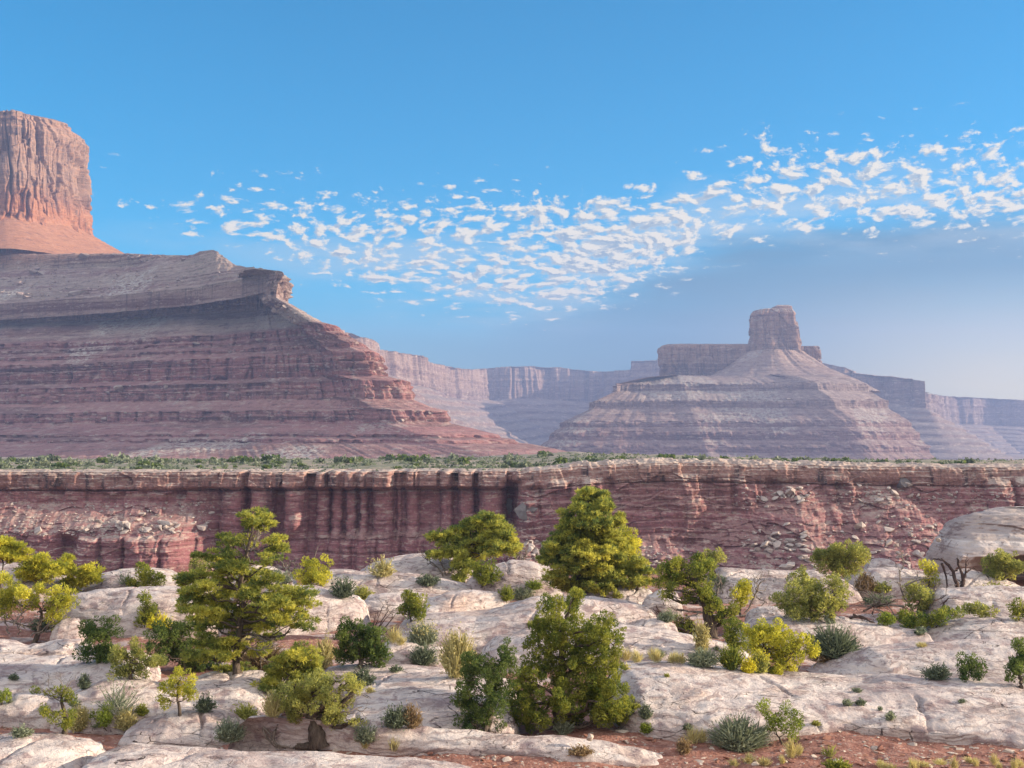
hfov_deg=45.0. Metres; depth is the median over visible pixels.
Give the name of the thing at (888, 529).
boulder
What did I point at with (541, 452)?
shrub
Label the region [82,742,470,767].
slickrock hump
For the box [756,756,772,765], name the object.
grass tuft
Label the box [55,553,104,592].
pinyon tree
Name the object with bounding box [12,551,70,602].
pinyon tree
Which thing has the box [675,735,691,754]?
dry shrub
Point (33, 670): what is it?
slickrock hump
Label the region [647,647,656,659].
grass tuft
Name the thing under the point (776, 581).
slickrock hump
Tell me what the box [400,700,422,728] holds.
dry shrub
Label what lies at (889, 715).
tuft
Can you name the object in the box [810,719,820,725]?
tuft
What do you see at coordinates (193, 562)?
leafy shrub
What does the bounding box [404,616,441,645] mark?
sagebrush
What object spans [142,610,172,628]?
rabbitbrush
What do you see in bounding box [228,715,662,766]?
slickrock hump
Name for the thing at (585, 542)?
pinyon tree
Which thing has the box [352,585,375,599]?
sagebrush
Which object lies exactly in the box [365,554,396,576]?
leafy shrub
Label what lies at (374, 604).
slickrock hump
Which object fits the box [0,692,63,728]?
slickrock hump
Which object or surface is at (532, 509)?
fallen slab
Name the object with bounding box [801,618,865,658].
sagebrush
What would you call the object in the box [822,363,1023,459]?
cliff
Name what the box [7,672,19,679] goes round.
tuft
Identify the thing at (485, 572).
juniper tree
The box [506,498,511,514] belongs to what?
fallen slab
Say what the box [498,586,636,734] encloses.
juniper tree
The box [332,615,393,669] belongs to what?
juniper tree
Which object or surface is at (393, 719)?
shrub
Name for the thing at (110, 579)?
slickrock hump
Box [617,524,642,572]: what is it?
juniper tree
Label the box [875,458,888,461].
shrub
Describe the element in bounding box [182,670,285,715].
slickrock hump
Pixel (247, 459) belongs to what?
shrub
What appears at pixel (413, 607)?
juniper tree
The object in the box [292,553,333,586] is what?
juniper tree
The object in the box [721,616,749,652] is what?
juniper tree
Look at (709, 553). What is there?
juniper tree
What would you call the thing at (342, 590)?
sagebrush
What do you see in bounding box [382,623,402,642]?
grass tuft
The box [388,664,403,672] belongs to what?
tuft
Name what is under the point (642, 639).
slickrock hump
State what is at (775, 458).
shrub
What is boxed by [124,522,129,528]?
boulder
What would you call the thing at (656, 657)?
grass tuft
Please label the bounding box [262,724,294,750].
dead branch
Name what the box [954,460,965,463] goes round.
shrub
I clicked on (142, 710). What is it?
sagebrush
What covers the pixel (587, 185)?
sky
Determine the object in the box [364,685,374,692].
tuft
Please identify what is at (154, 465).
shrub
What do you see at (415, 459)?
shrub
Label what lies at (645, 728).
grass tuft
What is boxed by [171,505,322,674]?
pinyon tree
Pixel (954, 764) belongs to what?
grass tuft
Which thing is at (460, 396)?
cliff
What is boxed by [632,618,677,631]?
slickrock hump
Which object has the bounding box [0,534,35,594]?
pinyon tree
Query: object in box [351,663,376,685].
sagebrush
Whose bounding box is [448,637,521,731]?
juniper tree
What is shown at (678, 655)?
grass tuft
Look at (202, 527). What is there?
boulder
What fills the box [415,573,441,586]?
sagebrush
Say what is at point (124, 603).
slickrock hump
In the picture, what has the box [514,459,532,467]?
shrub
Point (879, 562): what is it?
slickrock hump
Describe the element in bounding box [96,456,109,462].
shrub
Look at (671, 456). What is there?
shrub
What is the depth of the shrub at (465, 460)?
395.91 m
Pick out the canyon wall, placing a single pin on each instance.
(352, 519)
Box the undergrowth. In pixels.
[1,452,1023,471]
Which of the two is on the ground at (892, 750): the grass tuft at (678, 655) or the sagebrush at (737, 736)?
the sagebrush at (737, 736)
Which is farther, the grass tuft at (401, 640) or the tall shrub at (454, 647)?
the grass tuft at (401, 640)
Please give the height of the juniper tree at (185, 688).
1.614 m
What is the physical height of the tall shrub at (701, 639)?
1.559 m
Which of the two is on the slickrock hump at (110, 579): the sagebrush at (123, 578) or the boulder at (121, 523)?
the sagebrush at (123, 578)
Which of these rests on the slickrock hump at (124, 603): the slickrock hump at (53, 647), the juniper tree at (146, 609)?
the juniper tree at (146, 609)
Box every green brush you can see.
[713,641,745,669]
[821,756,852,767]
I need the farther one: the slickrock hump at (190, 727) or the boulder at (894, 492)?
the boulder at (894, 492)
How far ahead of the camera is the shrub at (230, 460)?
426.47 m
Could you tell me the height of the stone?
0.200 m
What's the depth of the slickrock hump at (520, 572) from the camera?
65.19 m
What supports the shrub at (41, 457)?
on the terrain at (378, 465)
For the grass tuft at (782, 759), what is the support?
on the ground at (892, 750)
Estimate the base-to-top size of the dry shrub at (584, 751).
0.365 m
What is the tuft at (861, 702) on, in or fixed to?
on the slickrock hump at (990, 710)
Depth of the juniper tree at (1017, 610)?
49.03 m
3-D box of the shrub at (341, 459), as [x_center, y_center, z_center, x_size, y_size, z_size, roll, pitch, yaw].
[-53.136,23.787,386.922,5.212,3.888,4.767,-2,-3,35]
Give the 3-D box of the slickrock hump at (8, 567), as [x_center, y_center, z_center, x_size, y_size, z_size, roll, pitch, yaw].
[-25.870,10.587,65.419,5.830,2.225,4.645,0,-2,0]
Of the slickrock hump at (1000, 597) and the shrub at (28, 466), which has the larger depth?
the shrub at (28, 466)
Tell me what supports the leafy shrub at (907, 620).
on the slickrock hump at (996, 627)
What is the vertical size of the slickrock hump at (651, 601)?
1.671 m
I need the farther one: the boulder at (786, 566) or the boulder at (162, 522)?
the boulder at (162, 522)
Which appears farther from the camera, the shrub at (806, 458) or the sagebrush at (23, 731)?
the shrub at (806, 458)
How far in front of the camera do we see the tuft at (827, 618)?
48.42 m
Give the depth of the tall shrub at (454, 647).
38.42 m
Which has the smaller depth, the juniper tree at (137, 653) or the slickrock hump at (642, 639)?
the juniper tree at (137, 653)
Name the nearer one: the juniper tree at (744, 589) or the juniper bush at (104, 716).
the juniper bush at (104, 716)
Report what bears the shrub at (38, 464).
on the terrain at (378, 465)
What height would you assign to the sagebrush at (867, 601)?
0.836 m
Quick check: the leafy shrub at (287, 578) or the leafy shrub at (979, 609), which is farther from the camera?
the leafy shrub at (287, 578)
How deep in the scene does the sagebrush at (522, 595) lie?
64.42 m
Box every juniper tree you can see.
[0,570,80,642]
[29,669,77,734]
[72,614,125,663]
[106,635,167,679]
[125,561,166,586]
[133,589,158,627]
[141,616,221,673]
[155,665,198,716]
[272,667,371,750]
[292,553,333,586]
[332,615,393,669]
[395,588,431,621]
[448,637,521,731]
[464,558,503,587]
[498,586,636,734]
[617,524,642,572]
[651,551,740,638]
[703,546,726,572]
[714,569,769,617]
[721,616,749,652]
[741,617,826,674]
[768,564,853,622]
[810,539,871,597]
[848,542,941,619]
[918,558,940,589]
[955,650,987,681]
[979,547,1023,580]
[1003,637,1023,688]
[1005,597,1023,620]
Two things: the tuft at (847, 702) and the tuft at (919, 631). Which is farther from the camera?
the tuft at (919, 631)
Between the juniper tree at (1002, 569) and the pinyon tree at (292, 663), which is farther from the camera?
the juniper tree at (1002, 569)
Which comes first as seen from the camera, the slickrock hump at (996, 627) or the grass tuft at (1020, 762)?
the grass tuft at (1020, 762)
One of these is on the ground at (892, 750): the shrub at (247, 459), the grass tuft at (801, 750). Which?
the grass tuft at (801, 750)
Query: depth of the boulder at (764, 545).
286.76 m
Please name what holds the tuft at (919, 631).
on the slickrock hump at (877, 634)
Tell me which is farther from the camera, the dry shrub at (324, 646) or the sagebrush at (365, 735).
the dry shrub at (324, 646)
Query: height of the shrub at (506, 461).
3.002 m
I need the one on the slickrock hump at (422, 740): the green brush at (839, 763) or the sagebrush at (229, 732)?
the sagebrush at (229, 732)
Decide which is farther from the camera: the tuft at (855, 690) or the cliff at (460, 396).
the cliff at (460, 396)
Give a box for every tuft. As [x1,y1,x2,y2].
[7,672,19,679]
[68,699,80,706]
[90,722,101,727]
[359,742,369,748]
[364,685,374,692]
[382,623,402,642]
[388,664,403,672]
[393,633,406,644]
[525,578,543,589]
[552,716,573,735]
[610,591,623,598]
[619,647,632,660]
[628,651,645,661]
[639,721,652,733]
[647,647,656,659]
[648,649,664,662]
[659,649,666,657]
[667,653,675,662]
[670,651,681,662]
[676,653,687,663]
[682,722,692,730]
[682,724,702,743]
[696,728,709,742]
[726,757,740,765]
[741,753,756,762]
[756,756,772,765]
[778,754,785,763]
[782,737,800,757]
[795,742,803,755]
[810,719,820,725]
[823,613,837,623]
[842,699,853,705]
[851,687,863,692]
[854,697,866,705]
[875,761,889,767]
[884,710,896,720]
[885,762,896,767]
[902,756,920,767]
[914,626,926,634]
[916,641,927,647]
[917,761,933,767]
[931,757,947,764]
[949,755,959,767]
[961,756,978,762]
[973,758,979,766]
[989,754,999,765]
[994,760,1002,767]
[1009,756,1017,767]
[1009,758,1023,767]
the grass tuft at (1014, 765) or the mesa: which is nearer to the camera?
the grass tuft at (1014, 765)
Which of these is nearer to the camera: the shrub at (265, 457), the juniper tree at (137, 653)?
the juniper tree at (137, 653)
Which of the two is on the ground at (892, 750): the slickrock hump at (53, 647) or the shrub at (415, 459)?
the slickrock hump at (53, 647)
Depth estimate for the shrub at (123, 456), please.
504.70 m
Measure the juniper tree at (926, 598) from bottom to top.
4.051 m
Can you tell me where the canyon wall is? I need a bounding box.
[0,457,1023,576]
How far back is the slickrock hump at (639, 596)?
61.24 m
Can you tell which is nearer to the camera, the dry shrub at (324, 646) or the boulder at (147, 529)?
the dry shrub at (324, 646)
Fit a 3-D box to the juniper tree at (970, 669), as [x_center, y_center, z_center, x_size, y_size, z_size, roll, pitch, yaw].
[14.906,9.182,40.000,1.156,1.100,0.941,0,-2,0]
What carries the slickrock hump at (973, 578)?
on the ground at (892, 750)
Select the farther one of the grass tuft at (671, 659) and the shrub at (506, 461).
the shrub at (506, 461)
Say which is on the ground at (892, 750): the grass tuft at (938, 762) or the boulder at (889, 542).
the grass tuft at (938, 762)
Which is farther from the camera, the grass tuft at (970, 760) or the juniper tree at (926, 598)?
the juniper tree at (926, 598)
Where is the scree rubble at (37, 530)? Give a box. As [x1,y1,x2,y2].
[0,481,1023,575]
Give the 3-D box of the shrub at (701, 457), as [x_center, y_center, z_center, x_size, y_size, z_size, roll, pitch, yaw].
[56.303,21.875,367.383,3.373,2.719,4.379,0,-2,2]
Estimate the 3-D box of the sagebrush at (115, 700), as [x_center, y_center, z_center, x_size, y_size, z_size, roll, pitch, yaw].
[-11.442,8.942,35.945,1.584,1.396,1.208,0,-2,0]
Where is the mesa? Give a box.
[0,110,567,458]
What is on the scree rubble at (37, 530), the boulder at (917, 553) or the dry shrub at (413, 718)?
the boulder at (917, 553)
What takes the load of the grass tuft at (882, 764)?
on the ground at (892, 750)
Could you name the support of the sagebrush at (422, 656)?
on the slickrock hump at (337, 670)
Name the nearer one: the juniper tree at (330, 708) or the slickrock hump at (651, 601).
the juniper tree at (330, 708)
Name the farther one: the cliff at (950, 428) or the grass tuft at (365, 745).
the cliff at (950, 428)
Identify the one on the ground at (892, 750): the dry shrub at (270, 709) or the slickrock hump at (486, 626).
the slickrock hump at (486, 626)
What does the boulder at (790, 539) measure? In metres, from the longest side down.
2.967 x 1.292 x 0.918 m
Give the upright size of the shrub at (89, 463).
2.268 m
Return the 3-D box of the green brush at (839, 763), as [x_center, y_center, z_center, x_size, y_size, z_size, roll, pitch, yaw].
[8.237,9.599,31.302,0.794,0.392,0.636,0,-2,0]
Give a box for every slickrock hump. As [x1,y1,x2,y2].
[0,562,83,603]
[0,639,95,655]
[0,650,160,697]
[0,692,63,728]
[0,732,105,767]
[49,618,85,640]
[50,676,197,734]
[54,586,236,637]
[82,567,215,591]
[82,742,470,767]
[118,707,244,747]
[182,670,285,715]
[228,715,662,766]
[232,565,296,592]
[247,585,370,634]
[315,663,444,696]
[319,569,473,600]
[339,671,518,734]
[360,553,472,582]
[365,592,441,621]
[378,640,444,667]
[390,596,656,651]
[422,590,509,612]
[467,559,563,600]
[479,623,750,673]
[582,585,652,604]
[607,660,1023,748]
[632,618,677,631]
[642,589,683,616]
[706,567,862,604]
[724,615,933,659]
[745,606,785,621]
[806,639,1023,677]
[844,567,935,598]
[863,558,907,568]
[916,585,1023,621]
[922,616,1023,640]
[935,568,1018,588]
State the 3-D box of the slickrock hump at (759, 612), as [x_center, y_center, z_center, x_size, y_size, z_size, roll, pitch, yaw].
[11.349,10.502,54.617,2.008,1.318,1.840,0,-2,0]
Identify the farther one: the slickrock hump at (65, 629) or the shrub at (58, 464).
the shrub at (58, 464)
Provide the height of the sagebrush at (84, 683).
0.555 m
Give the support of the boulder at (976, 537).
on the ground at (892, 750)
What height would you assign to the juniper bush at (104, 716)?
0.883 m
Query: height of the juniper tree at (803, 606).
2.334 m
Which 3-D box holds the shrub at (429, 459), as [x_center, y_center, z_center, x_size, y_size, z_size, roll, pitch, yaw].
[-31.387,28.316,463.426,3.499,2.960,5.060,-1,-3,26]
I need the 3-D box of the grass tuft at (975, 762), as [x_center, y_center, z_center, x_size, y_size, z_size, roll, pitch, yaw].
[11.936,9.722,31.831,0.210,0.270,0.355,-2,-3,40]
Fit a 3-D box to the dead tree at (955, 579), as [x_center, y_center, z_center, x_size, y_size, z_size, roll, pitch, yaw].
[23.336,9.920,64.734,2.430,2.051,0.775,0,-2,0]
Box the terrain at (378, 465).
[0,451,1023,472]
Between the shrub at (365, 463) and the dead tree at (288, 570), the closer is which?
the dead tree at (288, 570)
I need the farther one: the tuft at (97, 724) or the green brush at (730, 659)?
the green brush at (730, 659)
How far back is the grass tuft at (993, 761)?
31.93 m
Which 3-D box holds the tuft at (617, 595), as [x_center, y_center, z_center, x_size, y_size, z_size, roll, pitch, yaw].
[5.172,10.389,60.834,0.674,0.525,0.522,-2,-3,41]
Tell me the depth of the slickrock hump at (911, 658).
42.38 m
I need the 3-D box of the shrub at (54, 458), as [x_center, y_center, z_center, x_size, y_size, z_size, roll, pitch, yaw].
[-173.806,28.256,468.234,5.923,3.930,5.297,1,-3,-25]
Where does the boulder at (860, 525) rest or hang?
on the scree rubble at (37, 530)
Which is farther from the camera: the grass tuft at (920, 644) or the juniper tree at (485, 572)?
the juniper tree at (485, 572)
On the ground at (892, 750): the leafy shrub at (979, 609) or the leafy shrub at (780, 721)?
the leafy shrub at (780, 721)
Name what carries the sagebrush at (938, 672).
on the slickrock hump at (990, 710)
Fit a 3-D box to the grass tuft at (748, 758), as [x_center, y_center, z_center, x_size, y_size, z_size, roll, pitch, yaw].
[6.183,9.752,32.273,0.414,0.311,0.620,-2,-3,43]
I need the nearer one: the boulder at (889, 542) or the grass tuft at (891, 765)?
the grass tuft at (891, 765)
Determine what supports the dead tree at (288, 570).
on the slickrock hump at (294, 582)
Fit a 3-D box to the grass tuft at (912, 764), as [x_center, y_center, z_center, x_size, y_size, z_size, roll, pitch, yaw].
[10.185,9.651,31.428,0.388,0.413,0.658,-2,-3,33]
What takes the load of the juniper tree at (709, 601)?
on the ground at (892, 750)
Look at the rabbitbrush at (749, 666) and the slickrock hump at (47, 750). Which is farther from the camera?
the rabbitbrush at (749, 666)
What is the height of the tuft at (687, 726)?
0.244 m
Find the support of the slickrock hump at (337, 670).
on the ground at (892, 750)
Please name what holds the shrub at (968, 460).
on the terrain at (378, 465)
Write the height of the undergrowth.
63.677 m
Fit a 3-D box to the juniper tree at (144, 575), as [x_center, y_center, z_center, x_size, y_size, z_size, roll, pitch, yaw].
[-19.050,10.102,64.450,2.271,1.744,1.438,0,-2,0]
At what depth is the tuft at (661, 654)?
45.07 m
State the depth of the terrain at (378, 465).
397.91 m
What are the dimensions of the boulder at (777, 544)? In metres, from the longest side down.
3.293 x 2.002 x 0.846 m
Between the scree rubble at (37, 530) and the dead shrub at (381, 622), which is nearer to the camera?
the dead shrub at (381, 622)
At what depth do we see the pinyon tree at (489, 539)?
69.77 m
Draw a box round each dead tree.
[273,544,321,584]
[933,554,978,587]
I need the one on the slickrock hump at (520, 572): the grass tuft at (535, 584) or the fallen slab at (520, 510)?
the grass tuft at (535, 584)
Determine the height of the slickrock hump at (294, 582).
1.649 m
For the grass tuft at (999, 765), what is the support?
on the ground at (892, 750)
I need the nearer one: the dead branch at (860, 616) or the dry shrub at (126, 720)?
the dry shrub at (126, 720)
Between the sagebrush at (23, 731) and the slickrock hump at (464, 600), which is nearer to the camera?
the sagebrush at (23, 731)
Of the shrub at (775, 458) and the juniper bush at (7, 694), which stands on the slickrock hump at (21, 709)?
the juniper bush at (7, 694)
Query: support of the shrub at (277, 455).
on the terrain at (378, 465)
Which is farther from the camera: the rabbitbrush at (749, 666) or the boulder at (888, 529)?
the boulder at (888, 529)
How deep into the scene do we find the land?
4391.40 m
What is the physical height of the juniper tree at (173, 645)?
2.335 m
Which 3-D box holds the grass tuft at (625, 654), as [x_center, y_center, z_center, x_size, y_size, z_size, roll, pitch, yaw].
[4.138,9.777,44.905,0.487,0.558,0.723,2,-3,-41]
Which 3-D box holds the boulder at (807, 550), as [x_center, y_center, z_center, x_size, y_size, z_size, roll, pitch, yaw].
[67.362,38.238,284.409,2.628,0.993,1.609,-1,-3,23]
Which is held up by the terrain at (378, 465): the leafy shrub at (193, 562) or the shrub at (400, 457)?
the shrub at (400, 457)
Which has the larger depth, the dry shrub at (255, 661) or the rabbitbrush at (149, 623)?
the rabbitbrush at (149, 623)
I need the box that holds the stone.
[587,733,593,740]
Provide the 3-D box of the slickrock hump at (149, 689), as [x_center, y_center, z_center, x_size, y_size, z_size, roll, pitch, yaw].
[-11.240,9.733,37.632,4.791,1.484,3.825,0,-2,0]
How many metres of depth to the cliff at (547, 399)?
5037.78 m
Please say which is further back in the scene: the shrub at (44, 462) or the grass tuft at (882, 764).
the shrub at (44, 462)
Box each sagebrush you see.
[8,723,35,738]
[28,614,52,630]
[76,672,91,689]
[90,666,142,716]
[116,570,136,584]
[134,702,148,715]
[192,691,218,712]
[213,715,250,742]
[231,700,260,718]
[329,576,357,598]
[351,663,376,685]
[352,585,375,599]
[353,720,379,744]
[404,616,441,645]
[406,640,438,665]
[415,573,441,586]
[497,584,514,601]
[512,582,535,600]
[638,702,653,719]
[686,647,721,667]
[705,707,775,752]
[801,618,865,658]
[861,593,895,606]
[871,580,891,592]
[919,662,952,679]
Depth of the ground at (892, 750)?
34.11 m
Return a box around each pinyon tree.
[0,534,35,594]
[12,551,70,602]
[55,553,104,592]
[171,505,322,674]
[250,639,325,699]
[417,509,529,582]
[535,485,633,595]
[621,553,655,590]
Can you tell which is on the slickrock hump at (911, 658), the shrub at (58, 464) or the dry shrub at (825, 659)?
the dry shrub at (825, 659)
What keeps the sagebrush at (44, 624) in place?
on the ground at (892, 750)
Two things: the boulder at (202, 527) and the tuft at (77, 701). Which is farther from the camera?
the boulder at (202, 527)
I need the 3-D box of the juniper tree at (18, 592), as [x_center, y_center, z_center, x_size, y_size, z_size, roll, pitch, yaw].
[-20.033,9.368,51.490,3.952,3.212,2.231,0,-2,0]
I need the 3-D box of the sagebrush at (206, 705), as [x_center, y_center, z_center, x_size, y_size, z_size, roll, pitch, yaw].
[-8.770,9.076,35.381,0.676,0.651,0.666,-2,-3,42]
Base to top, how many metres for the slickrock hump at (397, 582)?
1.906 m
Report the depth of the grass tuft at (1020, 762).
31.81 m
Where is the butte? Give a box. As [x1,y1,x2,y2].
[540,305,933,459]
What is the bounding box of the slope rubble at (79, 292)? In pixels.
[0,253,870,442]
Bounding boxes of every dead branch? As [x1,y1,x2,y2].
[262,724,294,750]
[849,599,896,622]
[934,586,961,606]
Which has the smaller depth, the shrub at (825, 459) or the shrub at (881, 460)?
the shrub at (881, 460)
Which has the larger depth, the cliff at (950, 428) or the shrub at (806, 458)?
the cliff at (950, 428)
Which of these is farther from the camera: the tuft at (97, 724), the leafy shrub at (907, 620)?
the leafy shrub at (907, 620)
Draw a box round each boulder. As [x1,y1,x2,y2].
[119,521,130,526]
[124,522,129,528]
[143,527,151,531]
[159,520,173,525]
[197,524,207,530]
[760,541,768,547]
[773,540,780,547]
[779,564,794,569]
[785,488,795,493]
[785,538,796,541]
[799,548,810,552]
[854,522,865,528]
[883,526,894,532]
[885,539,891,545]
[891,490,898,495]
[912,550,922,557]
[922,506,1023,579]
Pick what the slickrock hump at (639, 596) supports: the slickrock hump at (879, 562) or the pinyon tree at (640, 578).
the pinyon tree at (640, 578)
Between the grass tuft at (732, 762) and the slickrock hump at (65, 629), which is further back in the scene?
the slickrock hump at (65, 629)
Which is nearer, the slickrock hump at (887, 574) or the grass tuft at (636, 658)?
the grass tuft at (636, 658)
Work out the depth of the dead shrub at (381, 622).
52.41 m
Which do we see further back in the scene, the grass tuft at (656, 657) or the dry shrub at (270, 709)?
the grass tuft at (656, 657)
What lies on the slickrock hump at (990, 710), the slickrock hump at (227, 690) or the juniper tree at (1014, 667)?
the juniper tree at (1014, 667)
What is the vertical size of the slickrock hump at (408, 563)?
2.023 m
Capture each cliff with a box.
[342,330,549,444]
[472,359,659,433]
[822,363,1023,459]
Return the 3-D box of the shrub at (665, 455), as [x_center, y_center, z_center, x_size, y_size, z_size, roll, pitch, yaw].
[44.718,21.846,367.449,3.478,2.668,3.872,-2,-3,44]
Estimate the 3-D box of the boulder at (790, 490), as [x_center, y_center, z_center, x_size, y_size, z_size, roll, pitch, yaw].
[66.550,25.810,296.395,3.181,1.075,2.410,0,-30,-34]
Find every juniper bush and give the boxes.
[0,687,11,704]
[88,701,113,730]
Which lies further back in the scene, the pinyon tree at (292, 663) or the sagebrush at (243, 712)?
the pinyon tree at (292, 663)
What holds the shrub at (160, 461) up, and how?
on the terrain at (378, 465)
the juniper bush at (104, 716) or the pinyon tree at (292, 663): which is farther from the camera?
the pinyon tree at (292, 663)
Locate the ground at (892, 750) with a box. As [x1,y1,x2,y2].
[0,574,1023,767]
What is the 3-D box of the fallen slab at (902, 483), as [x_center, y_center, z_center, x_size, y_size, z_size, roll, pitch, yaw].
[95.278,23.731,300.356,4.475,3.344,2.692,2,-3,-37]
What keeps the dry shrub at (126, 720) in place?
on the slickrock hump at (149, 689)
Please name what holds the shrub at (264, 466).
on the terrain at (378, 465)
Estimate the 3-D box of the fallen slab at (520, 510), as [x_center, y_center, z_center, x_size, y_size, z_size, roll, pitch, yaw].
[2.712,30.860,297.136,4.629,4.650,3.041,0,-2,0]
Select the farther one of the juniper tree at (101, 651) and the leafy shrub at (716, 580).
the leafy shrub at (716, 580)
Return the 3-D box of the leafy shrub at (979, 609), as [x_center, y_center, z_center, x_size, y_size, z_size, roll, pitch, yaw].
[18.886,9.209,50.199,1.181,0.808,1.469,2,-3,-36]
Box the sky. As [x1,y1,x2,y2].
[0,0,1023,399]
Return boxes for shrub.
[22,463,32,468]
[32,462,43,466]
[37,458,50,465]
[38,454,50,460]
[47,454,60,461]
[54,462,66,468]
[62,456,82,464]
[69,702,93,732]
[83,461,94,465]
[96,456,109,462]
[111,706,137,730]
[115,452,131,459]
[132,455,143,460]
[135,460,149,466]
[151,462,162,467]
[154,457,168,463]
[187,558,210,584]
[226,457,236,462]
[240,456,253,461]
[240,640,287,670]
[259,685,284,717]
[261,454,276,461]
[262,464,271,468]
[267,454,280,459]
[272,568,292,585]
[309,628,335,668]
[315,458,324,462]
[333,454,348,462]
[361,460,371,465]
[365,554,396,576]
[370,597,403,634]
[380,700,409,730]
[394,454,408,459]
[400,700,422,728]
[408,455,420,461]
[423,456,432,461]
[432,621,478,679]
[447,452,458,459]
[457,457,470,463]
[500,459,513,464]
[502,452,513,460]
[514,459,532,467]
[537,450,548,455]
[552,457,567,464]
[565,743,594,756]
[569,456,580,461]
[657,453,667,457]
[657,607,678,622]
[667,454,675,458]
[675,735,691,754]
[692,615,713,652]
[696,453,706,459]
[706,574,729,589]
[755,697,804,743]
[773,455,783,460]
[801,455,811,460]
[805,642,832,663]
[821,457,829,460]
[854,569,878,591]
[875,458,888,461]
[876,610,896,625]
[894,604,966,629]
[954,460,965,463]
[955,600,999,617]
[965,457,975,462]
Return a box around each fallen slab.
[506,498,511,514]
[514,503,530,520]
[528,507,537,512]
[897,478,910,487]
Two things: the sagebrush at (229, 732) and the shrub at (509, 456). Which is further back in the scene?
the shrub at (509, 456)
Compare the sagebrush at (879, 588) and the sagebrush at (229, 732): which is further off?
the sagebrush at (879, 588)
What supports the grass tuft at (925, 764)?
on the ground at (892, 750)
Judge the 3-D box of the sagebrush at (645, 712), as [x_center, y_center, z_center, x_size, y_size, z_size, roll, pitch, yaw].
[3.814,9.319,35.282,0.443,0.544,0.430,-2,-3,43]
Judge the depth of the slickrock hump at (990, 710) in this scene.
36.47 m
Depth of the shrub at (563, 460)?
348.04 m
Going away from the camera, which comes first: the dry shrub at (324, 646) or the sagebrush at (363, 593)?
the dry shrub at (324, 646)
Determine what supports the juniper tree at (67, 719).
on the slickrock hump at (47, 750)
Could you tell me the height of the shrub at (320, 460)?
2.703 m
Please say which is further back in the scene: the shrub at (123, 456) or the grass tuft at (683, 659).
the shrub at (123, 456)
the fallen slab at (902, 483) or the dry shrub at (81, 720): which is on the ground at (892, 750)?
the dry shrub at (81, 720)
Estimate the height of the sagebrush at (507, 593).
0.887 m
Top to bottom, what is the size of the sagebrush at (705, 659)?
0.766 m
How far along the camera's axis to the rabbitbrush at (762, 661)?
39.88 m
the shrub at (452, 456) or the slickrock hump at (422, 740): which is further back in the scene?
the shrub at (452, 456)
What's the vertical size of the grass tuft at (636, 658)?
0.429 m
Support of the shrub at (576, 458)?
on the terrain at (378, 465)
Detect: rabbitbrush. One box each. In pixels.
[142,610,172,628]
[738,656,756,673]
[749,643,771,672]
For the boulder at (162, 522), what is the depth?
293.09 m
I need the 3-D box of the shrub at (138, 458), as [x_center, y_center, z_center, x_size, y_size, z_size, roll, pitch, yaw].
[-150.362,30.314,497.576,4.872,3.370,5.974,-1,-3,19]
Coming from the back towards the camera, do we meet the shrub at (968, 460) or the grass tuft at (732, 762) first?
the shrub at (968, 460)
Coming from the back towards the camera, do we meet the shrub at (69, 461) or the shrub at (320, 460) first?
the shrub at (320, 460)
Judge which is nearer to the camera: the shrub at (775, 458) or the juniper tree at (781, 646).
the juniper tree at (781, 646)
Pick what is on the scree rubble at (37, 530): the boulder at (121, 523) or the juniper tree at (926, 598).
the boulder at (121, 523)
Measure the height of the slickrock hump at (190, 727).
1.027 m
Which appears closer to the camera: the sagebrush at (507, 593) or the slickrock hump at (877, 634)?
the slickrock hump at (877, 634)
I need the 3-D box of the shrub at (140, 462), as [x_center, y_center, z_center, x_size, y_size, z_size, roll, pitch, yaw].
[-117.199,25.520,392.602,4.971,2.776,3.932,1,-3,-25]
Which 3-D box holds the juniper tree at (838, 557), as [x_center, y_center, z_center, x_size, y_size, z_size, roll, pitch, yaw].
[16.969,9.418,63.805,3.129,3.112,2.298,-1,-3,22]
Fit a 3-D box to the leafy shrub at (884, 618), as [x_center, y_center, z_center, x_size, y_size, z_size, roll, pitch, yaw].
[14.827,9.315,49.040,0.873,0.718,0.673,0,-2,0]
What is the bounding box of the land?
[1004,453,1023,459]
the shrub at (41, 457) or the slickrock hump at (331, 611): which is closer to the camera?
the slickrock hump at (331, 611)
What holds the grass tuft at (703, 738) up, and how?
on the ground at (892, 750)
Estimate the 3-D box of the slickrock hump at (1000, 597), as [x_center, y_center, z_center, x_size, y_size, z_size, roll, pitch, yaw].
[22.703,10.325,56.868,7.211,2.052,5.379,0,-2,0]
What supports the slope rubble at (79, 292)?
on the terrain at (378, 465)

